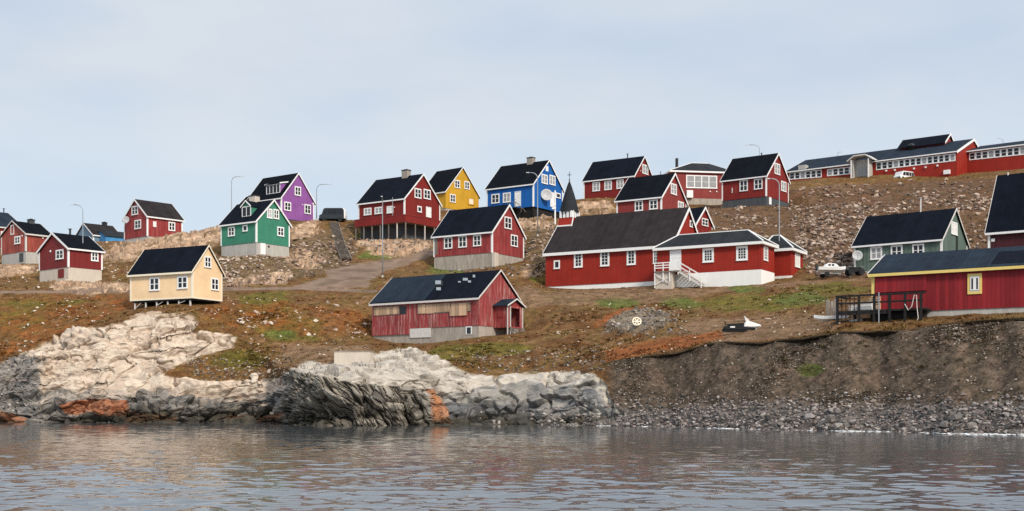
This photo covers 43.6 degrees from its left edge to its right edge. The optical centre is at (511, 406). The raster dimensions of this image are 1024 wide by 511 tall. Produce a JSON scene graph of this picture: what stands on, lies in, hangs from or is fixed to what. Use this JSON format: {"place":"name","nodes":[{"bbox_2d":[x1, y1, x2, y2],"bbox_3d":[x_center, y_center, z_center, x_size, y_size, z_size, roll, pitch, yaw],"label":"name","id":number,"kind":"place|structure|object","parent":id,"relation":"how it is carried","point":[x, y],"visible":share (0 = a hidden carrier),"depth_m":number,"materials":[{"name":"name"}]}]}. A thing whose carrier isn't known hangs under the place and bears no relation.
{"place":"outdoors","nodes":[
{"label":"outdoors","id":0,"kind":"place"},
{"bbox_2d":[0,249,432,293],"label":"gravel road","id":1,"kind":"structure","parent":0,"point":[362,274],"depth_m":163.39,"materials":[{"name":"gravel"}]},
{"bbox_2d":[0,311,623,425],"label":"bedrock","id":2,"kind":"structure","parent":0,"point":[112,373],"depth_m":128.17,"materials":[{"name":"stone"}]},
{"bbox_2d":[333,351,373,364],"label":"concrete block","id":3,"kind":"structure","parent":2,"relation":"on","point":[345,357],"depth_m":123.57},
{"bbox_2d":[0,422,1023,510],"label":"water","id":4,"kind":"structure","parent":0,"point":[232,466],"depth_m":32.82,"materials":[{"name":"grey liquid"}]},
{"bbox_2d":[576,425,1023,435],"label":"foam","id":5,"kind":"object","parent":4,"relation":"on","point":[876,431],"visible":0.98,"depth_m":79.55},
{"bbox_2d":[0,168,1023,388],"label":"hillside","id":6,"kind":"structure","parent":0,"point":[122,252],"depth_m":146.78,"materials":[{"name":"soil"}]},
{"bbox_2d":[0,208,16,247],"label":"wooden house","id":7,"kind":"structure","parent":6,"relation":"on","point":[6,219],"depth_m":222.28,"materials":[{"name":"wood"}]},
{"bbox_2d":[0,219,49,264],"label":"wooden house","id":8,"kind":"structure","parent":6,"relation":"on","point":[21,242],"depth_m":191.83,"materials":[{"name":"red wood"}]},
{"bbox_2d":[36,229,104,282],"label":"wooden house","id":9,"kind":"structure","parent":6,"relation":"on","point":[69,256],"depth_m":173.33,"materials":[{"name":"red wood"}]},
{"bbox_2d":[55,249,63,259],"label":"window","id":10,"kind":"structure","parent":9,"relation":"in","point":[59,253],"depth_m":172.28,"materials":[{"name":"white paint"}]},
{"bbox_2d":[91,252,98,261],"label":"window","id":11,"kind":"structure","parent":9,"relation":"in","point":[94,255],"depth_m":174.06,"materials":[{"name":"white paint"}]},
{"bbox_2d":[76,222,124,241],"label":"wooden house","id":12,"kind":"structure","parent":6,"relation":"on","point":[104,231],"depth_m":242.71,"materials":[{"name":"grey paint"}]},
{"bbox_2d":[1,229,292,288],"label":"rubble","id":13,"kind":"object","parent":6,"relation":"on","point":[38,286],"visible":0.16,"depth_m":177.40,"materials":[{"name":"stone"}]},
{"bbox_2d":[122,199,184,242],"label":"wooden house","id":14,"kind":"structure","parent":6,"relation":"on","point":[142,220],"depth_m":212.56,"materials":[{"name":"red wood"}]},
{"bbox_2d":[134,219,140,229],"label":"window","id":15,"kind":"structure","parent":14,"relation":"in","point":[137,223],"depth_m":211.86,"materials":[{"name":"white paint"}]},
{"bbox_2d":[126,245,225,308],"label":"wooden house","id":16,"kind":"structure","parent":6,"relation":"on","point":[189,274],"depth_m":144.42,"materials":[{"name":"beige paint"}]},
{"bbox_2d":[149,277,159,290],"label":"window","id":17,"kind":"structure","parent":16,"relation":"in","point":[154,282],"depth_m":144.40,"materials":[{"name":"white paint"}]},
{"bbox_2d":[177,276,187,288],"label":"window","id":18,"kind":"structure","parent":16,"relation":"in","point":[182,281],"depth_m":142.58,"materials":[{"name":"white paint"}]},
{"bbox_2d":[204,256,210,267],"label":"window","id":19,"kind":"structure","parent":16,"relation":"in","point":[207,260],"depth_m":144.16,"materials":[{"name":"white paint"}]},
{"bbox_2d":[211,278,219,290],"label":"window","id":20,"kind":"structure","parent":16,"relation":"in","point":[214,281],"depth_m":145.39,"materials":[{"name":"white paint"}]},
{"bbox_2d":[0,297,370,369],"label":"tundra stones","id":21,"kind":"object","parent":6,"relation":"on","point":[245,331],"visible":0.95,"depth_m":142.00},
{"bbox_2d":[218,194,291,256],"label":"wooden house","id":22,"kind":"structure","parent":6,"relation":"on","point":[254,225],"depth_m":186.55,"materials":[{"name":"green paint"}]},
{"bbox_2d":[227,226,234,236],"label":"window","id":23,"kind":"structure","parent":22,"relation":"in","point":[231,230],"depth_m":187.01,"materials":[{"name":"white paint"}]},
{"bbox_2d":[260,243,265,254],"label":"cellar door","id":24,"kind":"structure","parent":22,"relation":"in","point":[262,245],"depth_m":185.10,"materials":[{"name":"white paint"}]},
{"bbox_2d":[277,226,284,236],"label":"window","id":25,"kind":"structure","parent":22,"relation":"in","point":[280,230],"depth_m":187.74,"materials":[{"name":"white paint"}]},
{"bbox_2d":[239,173,315,220],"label":"wooden house","id":26,"kind":"structure","parent":6,"relation":"on","point":[290,194],"depth_m":219.04,"materials":[{"name":"purple paint"}]},
{"bbox_2d":[304,204,310,214],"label":"window","id":27,"kind":"structure","parent":26,"relation":"in","point":[307,208],"depth_m":220.78,"materials":[{"name":"white paint"}]},
{"bbox_2d":[0,356,620,425],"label":"rubble","id":28,"kind":"object","parent":6,"relation":"on","point":[493,421],"visible":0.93,"depth_m":128.53,"materials":[{"name":"stone"}]},
{"bbox_2d":[318,208,346,220],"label":"parked van","id":29,"kind":"object","parent":6,"relation":"on","point":[339,214],"visible":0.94,"depth_m":213.72,"materials":[{"name":"paint"}]},
{"bbox_2d":[329,222,351,260],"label":"wooden stairway","id":30,"kind":"object","parent":6,"relation":"on","point":[342,251],"visible":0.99,"depth_m":196.71,"materials":[{"name":"grey wood"}]},
{"bbox_2d":[381,196,383,277],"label":"street lamp","id":31,"kind":"object","parent":6,"relation":"on","point":[382,276],"visible":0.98,"depth_m":166.22,"materials":[{"name":"metal"}]},
{"bbox_2d":[215,221,556,286],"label":"rubble","id":32,"kind":"object","parent":6,"relation":"on","point":[318,242],"visible":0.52,"depth_m":182.46,"materials":[{"name":"stone"}]},
{"bbox_2d":[355,169,441,240],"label":"wooden house","id":33,"kind":"structure","parent":6,"relation":"on","point":[412,205],"depth_m":206.23,"materials":[{"name":"red wood"}]},
{"bbox_2d":[414,188,420,198],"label":"window","id":34,"kind":"structure","parent":33,"relation":"in","point":[417,192],"depth_m":205.64,"materials":[{"name":"white paint"}]},
{"bbox_2d":[424,189,430,199],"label":"window","id":35,"kind":"structure","parent":33,"relation":"in","point":[427,193],"depth_m":207.66,"materials":[{"name":"white paint"}]},
{"bbox_2d":[184,309,686,383],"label":"rubble","id":36,"kind":"object","parent":6,"relation":"on","point":[452,356],"visible":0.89,"depth_m":124.17,"materials":[{"name":"stone"}]},
{"bbox_2d":[368,270,525,343],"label":"abandoned house","id":37,"kind":"structure","parent":6,"relation":"on","point":[433,308],"depth_m":136.67,"materials":[{"name":"red wood"}]},
{"bbox_2d":[373,306,399,315],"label":"boarded window","id":38,"kind":"structure","parent":37,"relation":"in","point":[386,310],"depth_m":140.13,"materials":[{"name":"grey wood"}]},
{"bbox_2d":[417,303,450,313],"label":"boarded window","id":39,"kind":"structure","parent":37,"relation":"in","point":[436,307],"depth_m":136.35,"materials":[{"name":"grey wood"}]},
{"bbox_2d":[451,302,470,310],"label":"boarded window","id":40,"kind":"structure","parent":37,"relation":"in","point":[463,304],"depth_m":134.14,"materials":[{"name":"grey wood"}]},
{"bbox_2d":[360,238,539,277],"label":"rubble","id":41,"kind":"object","parent":6,"relation":"on","point":[372,240],"visible":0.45,"depth_m":190.50,"materials":[{"name":"stone"}]},
{"bbox_2d":[429,167,480,209],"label":"wooden house","id":42,"kind":"structure","parent":6,"relation":"on","point":[454,189],"depth_m":232.10,"materials":[{"name":"yellow paint"}]},
{"bbox_2d":[431,204,526,269],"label":"wooden house","id":43,"kind":"structure","parent":6,"relation":"on","point":[478,237],"depth_m":181.38,"materials":[{"name":"red wood"}]},
{"bbox_2d":[444,237,451,248],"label":"window","id":44,"kind":"structure","parent":43,"relation":"in","point":[447,240],"depth_m":182.01,"materials":[{"name":"white paint"}]},
{"bbox_2d":[458,235,466,247],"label":"window","id":45,"kind":"structure","parent":43,"relation":"in","point":[462,240],"depth_m":180.68,"materials":[{"name":"white paint"}]},
{"bbox_2d":[472,234,480,246],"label":"window","id":46,"kind":"structure","parent":43,"relation":"in","point":[476,238],"depth_m":179.36,"materials":[{"name":"white paint"}]},
{"bbox_2d":[504,216,511,229],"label":"window","id":47,"kind":"structure","parent":43,"relation":"in","point":[507,220],"depth_m":181.30,"materials":[{"name":"white paint"}]},
{"bbox_2d":[511,234,517,246],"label":"window","id":48,"kind":"structure","parent":43,"relation":"in","point":[514,238],"depth_m":182.68,"materials":[{"name":"white paint"}]},
{"bbox_2d":[0,170,1015,277],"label":"hill plants","id":49,"kind":"object","parent":6,"relation":"on","point":[615,211],"visible":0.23,"depth_m":192.09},
{"bbox_2d":[0,271,1023,367],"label":"tundra plants","id":50,"kind":"object","parent":6,"relation":"on","point":[639,351],"visible":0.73,"depth_m":129.90,"materials":[{"name":"plant"}]},
{"bbox_2d":[484,157,564,218],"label":"wooden house","id":51,"kind":"structure","parent":6,"relation":"on","point":[514,186],"depth_m":219.32,"materials":[{"name":"blue paint"}]},
{"bbox_2d":[491,193,499,203],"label":"window","id":52,"kind":"structure","parent":51,"relation":"in","point":[495,198],"depth_m":220.46,"materials":[{"name":"white paint"}]},
{"bbox_2d":[503,192,510,202],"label":"window","id":53,"kind":"structure","parent":51,"relation":"in","point":[506,196],"depth_m":219.09,"materials":[{"name":"white paint"}]},
{"bbox_2d":[515,191,520,206],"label":"door","id":54,"kind":"structure","parent":51,"relation":"in","point":[518,193],"depth_m":217.73,"materials":[{"name":"white paint"}]},
{"bbox_2d":[541,174,547,184],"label":"window","id":55,"kind":"structure","parent":51,"relation":"in","point":[544,178],"depth_m":218.69,"materials":[{"name":"white paint"}]},
{"bbox_2d":[549,175,555,185],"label":"window","id":56,"kind":"structure","parent":51,"relation":"in","point":[552,179],"depth_m":220.73,"materials":[{"name":"white paint"}]},
{"bbox_2d":[526,172,538,235],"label":"street lamp","id":57,"kind":"object","parent":6,"relation":"on","point":[537,202],"visible":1,"depth_m":195.99,"materials":[{"name":"metal"}]},
{"bbox_2d":[552,190,555,223],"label":"utility pole","id":58,"kind":"object","parent":6,"relation":"on","point":[554,205],"visible":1,"depth_m":204.56,"materials":[{"name":"white paint"}]},
{"bbox_2d":[582,153,651,198],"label":"wooden house","id":59,"kind":"structure","parent":6,"relation":"on","point":[606,178],"depth_m":238.76,"materials":[{"name":"red wood"}]},
{"bbox_2d":[592,182,599,191],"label":"window","id":60,"kind":"structure","parent":59,"relation":"in","point":[595,185],"depth_m":239.36,"materials":[{"name":"white paint"}]},
{"bbox_2d":[604,180,611,189],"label":"window","id":61,"kind":"structure","parent":59,"relation":"in","point":[607,184],"depth_m":237.91,"materials":[{"name":"white paint"}]},
{"bbox_2d":[616,179,623,188],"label":"window","id":62,"kind":"structure","parent":59,"relation":"in","point":[619,183],"depth_m":236.52,"materials":[{"name":"white paint"}]},
{"bbox_2d":[606,307,682,337],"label":"mound rubble","id":63,"kind":"object","parent":6,"relation":"on","point":[645,324],"visible":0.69,"depth_m":126.25,"materials":[{"name":"stone"}]},
{"bbox_2d":[614,173,688,212],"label":"wooden house","id":64,"kind":"structure","parent":6,"relation":"on","point":[655,192],"depth_m":193.18,"materials":[{"name":"red painted wood"},{"name":"black roofing felt"},{"name":"white paint"}]},
{"bbox_2d":[635,200,642,210],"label":"window","id":65,"kind":"structure","parent":64,"relation":"in","point":[638,204],"depth_m":191.96,"materials":[{"name":"white paint"}]},
{"bbox_2d":[649,199,657,209],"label":"window","id":66,"kind":"structure","parent":64,"relation":"in","point":[653,204],"depth_m":190.65,"materials":[{"name":"white paint"}]},
{"bbox_2d":[671,183,676,195],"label":"window","id":67,"kind":"structure","parent":64,"relation":"in","point":[673,186],"depth_m":193.37,"materials":[{"name":"white paint"}]},
{"bbox_2d":[461,288,853,360],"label":"tundra stones","id":68,"kind":"object","parent":6,"relation":"on","point":[668,344],"visible":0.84,"depth_m":119.61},
{"bbox_2d":[542,171,806,288],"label":"church","id":69,"kind":"structure","parent":6,"relation":"on","point":[671,248],"depth_m":161.34,"materials":[{"name":"red wood"}]},
{"bbox_2d":[574,254,582,267],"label":"window","id":70,"kind":"structure","parent":69,"relation":"in","point":[578,258],"depth_m":165.48,"materials":[{"name":"white paint"}]},
{"bbox_2d":[600,252,608,266],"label":"window","id":71,"kind":"structure","parent":69,"relation":"in","point":[604,256],"depth_m":163.59,"materials":[{"name":"white paint"}]},
{"bbox_2d":[627,250,635,264],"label":"window","id":72,"kind":"structure","parent":69,"relation":"in","point":[631,255],"depth_m":161.72,"materials":[{"name":"white paint"}]},
{"bbox_2d":[670,250,680,270],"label":"door","id":73,"kind":"structure","parent":69,"relation":"in","point":[675,255],"depth_m":153.23,"materials":[{"name":"white paint"}]},
{"bbox_2d":[702,248,713,262],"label":"window","id":74,"kind":"structure","parent":69,"relation":"in","point":[708,253],"depth_m":151.19,"materials":[{"name":"white paint"}]},
{"bbox_2d":[736,246,747,260],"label":"window","id":75,"kind":"structure","parent":69,"relation":"in","point":[741,251],"depth_m":149.10,"materials":[{"name":"white paint"}]},
{"bbox_2d":[795,253,799,267],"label":"window","id":76,"kind":"structure","parent":69,"relation":"in","point":[797,256],"depth_m":155.07,"materials":[{"name":"white paint"}]},
{"bbox_2d":[660,158,725,204],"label":"school building","id":77,"kind":"structure","parent":6,"relation":"on","point":[700,183],"depth_m":232.97,"materials":[{"name":"red painted wood"},{"name":"grey roofing felt"},{"name":"white paint"}]},
{"bbox_2d":[686,175,717,188],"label":"window","id":78,"kind":"structure","parent":77,"relation":"in","point":[692,181],"depth_m":232.85,"materials":[{"name":"white paint"}]},
{"bbox_2d":[690,207,714,232],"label":"wooden house","id":79,"kind":"structure","parent":6,"relation":"on","point":[702,220],"depth_m":183.94,"materials":[{"name":"red wood"}]},
{"bbox_2d":[722,316,760,331],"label":"snowmobile","id":80,"kind":"object","parent":6,"relation":"on","point":[743,327],"visible":0.99,"depth_m":111.46,"materials":[{"name":"black plastic"}]},
{"bbox_2d":[720,153,790,207],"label":"wooden house","id":81,"kind":"structure","parent":6,"relation":"on","point":[744,181],"depth_m":219.24,"materials":[{"name":"red wood"}]},
{"bbox_2d":[739,180,747,191],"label":"window","id":82,"kind":"structure","parent":81,"relation":"in","point":[743,183],"depth_m":218.48,"materials":[{"name":"white paint"}]},
{"bbox_2d":[754,178,762,189],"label":"window","id":83,"kind":"structure","parent":81,"relation":"in","point":[758,183],"depth_m":216.83,"materials":[{"name":"white paint"}]},
{"bbox_2d":[774,163,780,175],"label":"window","id":84,"kind":"structure","parent":81,"relation":"in","point":[776,166],"depth_m":219.22,"materials":[{"name":"white paint"}]},
{"bbox_2d":[766,178,779,240],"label":"street lamp","id":85,"kind":"object","parent":6,"relation":"on","point":[779,206],"visible":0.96,"depth_m":154.89,"materials":[{"name":"metal"}]},
{"bbox_2d":[603,317,1023,363],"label":"turf edge","id":86,"kind":"object","parent":6,"relation":"on","point":[875,334],"visible":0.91,"depth_m":93.38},
{"bbox_2d":[826,299,835,315],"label":"board stack","id":87,"kind":"object","parent":6,"relation":"on","point":[831,305],"visible":0.57,"depth_m":102.28,"materials":[{"name":"grey wood"}]},
{"bbox_2d":[814,315,848,320],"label":"dinghy","id":88,"kind":"object","parent":6,"relation":"on","point":[824,318],"visible":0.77,"depth_m":98.58,"materials":[{"name":"white paint"}]},
{"bbox_2d":[820,272,844,277],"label":"boat trailer","id":89,"kind":"object","parent":6,"relation":"on","point":[826,274],"visible":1,"depth_m":146.07,"materials":[{"name":"metal"}]},
{"bbox_2d":[815,263,845,272],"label":"motorboat","id":90,"kind":"object","parent":89,"relation":"on","point":[831,267],"visible":1,"depth_m":145.94,"materials":[{"name":"white paint"}]},
{"bbox_2d":[707,176,993,278],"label":"scree","id":91,"kind":"structure","parent":6,"relation":"on","point":[840,238],"depth_m":192.15,"materials":[{"name":"stone"}]},
{"bbox_2d":[844,264,864,275],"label":"quad bike","id":92,"kind":"object","parent":6,"relation":"on","point":[850,270],"visible":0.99,"depth_m":145.11,"materials":[{"name":"rubber"}]},
{"bbox_2d":[786,133,978,181],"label":"long building","id":93,"kind":"structure","parent":6,"relation":"on","point":[945,155],"depth_m":245.07,"materials":[{"name":"red wood"}]},
{"bbox_2d":[835,291,930,324],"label":"wooden deck","id":94,"kind":"structure","parent":6,"relation":"on","point":[889,314],"depth_m":93.24,"materials":[{"name":"brown wood"}]},
{"bbox_2d":[860,301,872,309],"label":"crate","id":95,"kind":"object","parent":94,"relation":"on","point":[867,306],"visible":0.75,"depth_m":94.25,"materials":[{"name":"white paint"}]},
{"bbox_2d":[894,171,913,177],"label":"parked van","id":96,"kind":"object","parent":6,"relation":"on","point":[901,174],"visible":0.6,"depth_m":239.66,"materials":[{"name":"white paint"}]},
{"bbox_2d":[851,197,969,271],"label":"wooden house","id":97,"kind":"structure","parent":6,"relation":"on","point":[877,238],"depth_m":153.40,"materials":[{"name":"grey paint"}]},
{"bbox_2d":[870,246,881,259],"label":"window","id":98,"kind":"structure","parent":97,"relation":"in","point":[875,252],"depth_m":153.79,"materials":[{"name":"white paint"}]},
{"bbox_2d":[891,245,902,253],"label":"window","id":99,"kind":"structure","parent":97,"relation":"in","point":[895,249],"depth_m":152.24,"materials":[{"name":"white paint"}]},
{"bbox_2d":[912,243,923,252],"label":"window","id":100,"kind":"structure","parent":97,"relation":"in","point":[916,248],"depth_m":150.71,"materials":[{"name":"white paint"}]},
{"bbox_2d":[951,221,957,235],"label":"window","id":101,"kind":"structure","parent":97,"relation":"in","point":[954,226],"depth_m":152.22,"materials":[{"name":"white paint"}]},
{"bbox_2d":[867,246,1023,316],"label":"boathouse","id":102,"kind":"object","parent":6,"relation":"on","point":[970,281],"visible":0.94,"depth_m":92.10,"materials":[{"name":"red wood"}]},
{"bbox_2d":[875,276,926,292],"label":"sliding door","id":103,"kind":"structure","parent":102,"relation":"in","point":[918,283],"depth_m":93.67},
{"bbox_2d":[967,273,981,293],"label":"window","id":104,"kind":"structure","parent":102,"relation":"in","point":[979,275],"depth_m":90.90,"materials":[{"name":"yellow paint"}]},
{"bbox_2d":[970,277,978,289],"bbox_3d":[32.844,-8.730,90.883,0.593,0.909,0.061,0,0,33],"label":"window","id":105,"kind":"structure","parent":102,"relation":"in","point":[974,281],"depth_m":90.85,"materials":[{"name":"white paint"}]},
{"bbox_2d":[966,141,1023,172],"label":"long building","id":106,"kind":"structure","parent":6,"relation":"on","point":[999,157],"depth_m":237.36,"materials":[{"name":"red wood"}]},
{"bbox_2d":[984,172,1023,247],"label":"wooden house","id":107,"kind":"structure","parent":6,"relation":"on","point":[1005,224],"depth_m":125.72,"materials":[{"name":"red wood"}]},
{"bbox_2d":[0,0,1023,234],"label":"sky","id":108,"kind":"structure","parent":0,"point":[106,105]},
{"bbox_2d":[557,402,1023,433],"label":"beach","id":109,"kind":"structure","parent":0,"point":[630,413],"depth_m":86.46,"materials":[{"name":"gravel"}]},
{"bbox_2d":[559,388,1023,435],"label":"cobbles","id":110,"kind":"object","parent":109,"relation":"on","point":[974,430],"visible":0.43,"depth_m":84.27,"materials":[{"name":"stone"}]},
{"bbox_2d":[948,414,962,420],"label":"boulder","id":111,"kind":"object","parent":109,"relation":"on","point":[954,417],"visible":1,"depth_m":75.48,"materials":[{"name":"stone"}]},
{"bbox_2d":[608,321,1023,416],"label":"earth bank","id":112,"kind":"structure","parent":0,"point":[912,376],"depth_m":88.66,"materials":[{"name":"soil"}]},
{"bbox_2d":[602,321,1023,416],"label":"bank stones","id":113,"kind":"object","parent":112,"relation":"on","point":[957,339],"visible":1,"depth_m":88.23,"materials":[{"name":"stone"}]},
{"bbox_2d":[606,321,1023,403],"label":"bank plants","id":114,"kind":"object","parent":112,"relation":"on","point":[803,350],"visible":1,"depth_m":89.30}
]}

